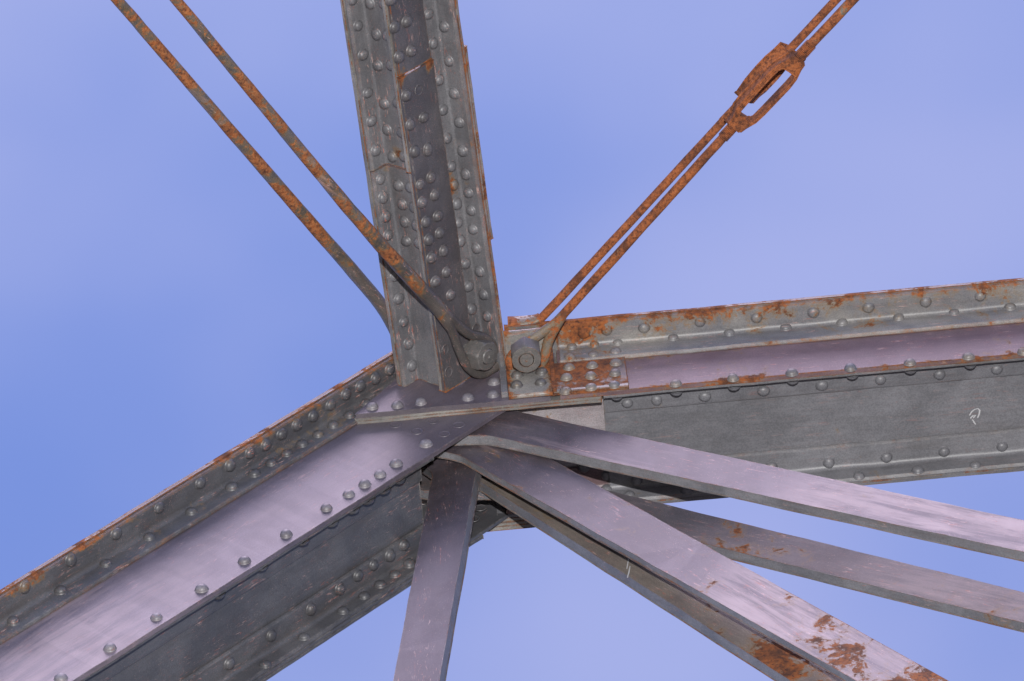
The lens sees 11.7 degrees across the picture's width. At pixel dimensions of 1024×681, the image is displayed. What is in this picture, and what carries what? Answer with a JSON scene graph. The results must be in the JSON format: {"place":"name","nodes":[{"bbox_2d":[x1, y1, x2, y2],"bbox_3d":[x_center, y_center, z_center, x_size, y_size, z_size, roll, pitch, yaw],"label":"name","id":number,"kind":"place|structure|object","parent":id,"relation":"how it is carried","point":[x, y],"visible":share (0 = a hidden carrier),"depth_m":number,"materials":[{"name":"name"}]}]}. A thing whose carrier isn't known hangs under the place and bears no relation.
{"place":"outdoors","nodes":[
{"label":"outdoors","id":0,"kind":"place"},
{"bbox_2d":[0,351,507,680],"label":"end post","id":1,"kind":"object","parent":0,"point":[274,548],"visible":0.94,"depth_m":12.61,"materials":[{"name":"metal"}]},
{"bbox_2d":[354,278,1023,531],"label":"top chord","id":2,"kind":"object","parent":1,"relation":"attached to","point":[893,385],"visible":0.88,"depth_m":13.15,"materials":[{"name":"paint"}]},
{"bbox_2d":[111,0,389,332],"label":"tie rod","id":3,"kind":"object","parent":2,"relation":"attached to","point":[345,262],"visible":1,"depth_m":12.58,"materials":[{"name":"brown metal"}]},
{"bbox_2d":[170,0,499,378],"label":"tie rod","id":4,"kind":"object","parent":2,"relation":"attached to","point":[429,298],"visible":1,"depth_m":12.55,"materials":[{"name":"brown metal"}]},
{"bbox_2d":[340,0,506,392],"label":"cross strut","id":5,"kind":"object","parent":2,"relation":"attached to","point":[415,104],"visible":0.98,"depth_m":12.83,"materials":[{"name":"paint"}]},
{"bbox_2d":[463,340,497,369],"bbox_3d":[-0.102,0.029,13.069,0.128,0.128,0.087,-5,-62,0],"label":"pin nut","id":6,"kind":"object","parent":5,"relation":"attached to","point":[481,354],"visible":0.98,"depth_m":13.03,"materials":[{"name":"paint"}]},
{"bbox_2d":[393,458,481,680],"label":"hanger bar","id":7,"kind":"object","parent":2,"relation":"hanging from","point":[425,649],"visible":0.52,"depth_m":12.50,"materials":[{"name":"paint"}]},
{"bbox_2d":[511,336,540,372],"bbox_3d":[0.036,0.022,13.097,0.078,0.131,0.086,-5,-62,0],"label":"pin nut","id":8,"kind":"object","parent":2,"relation":"attached to","point":[525,354],"visible":1,"depth_m":13.04,"materials":[{"name":"paint"}]},
{"bbox_2d":[505,0,858,369],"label":"turnbuckle rod","id":9,"kind":"object","parent":8,"relation":"attached to","point":[791,60],"visible":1,"depth_m":12.82,"materials":[{"name":"metal"}]},
{"bbox_2d":[421,472,842,680],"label":"eyebar","id":10,"kind":"object","parent":2,"relation":"hanging from","point":[767,657],"visible":0.3,"depth_m":12.40,"materials":[{"name":"paint"}]},
{"bbox_2d":[507,0,840,325],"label":"turnbuckle rod","id":11,"kind":"object","parent":2,"relation":"attached to","point":[775,52],"visible":0.8,"depth_m":13.01,"materials":[{"name":"metal"}]},
{"bbox_2d":[434,445,947,680],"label":"eyebar","id":12,"kind":"object","parent":2,"relation":"attached to","point":[804,629],"visible":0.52,"depth_m":12.36,"materials":[{"name":"paint"}]},
{"bbox_2d":[419,474,1023,632],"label":"eyebar","id":13,"kind":"object","parent":2,"relation":"hanging from","point":[975,600],"visible":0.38,"depth_m":12.54,"materials":[{"name":"paint"}]},
{"bbox_2d":[452,410,1023,561],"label":"eyebar","id":14,"kind":"object","parent":2,"relation":"attached to","point":[872,508],"visible":0.81,"depth_m":12.63,"materials":[{"name":"paint"}]},
{"bbox_2d":[0,0,1023,680],"label":"sky","id":15,"kind":"structure","parent":0,"point":[163,306],"materials":[{"name":"blue"}]}
]}

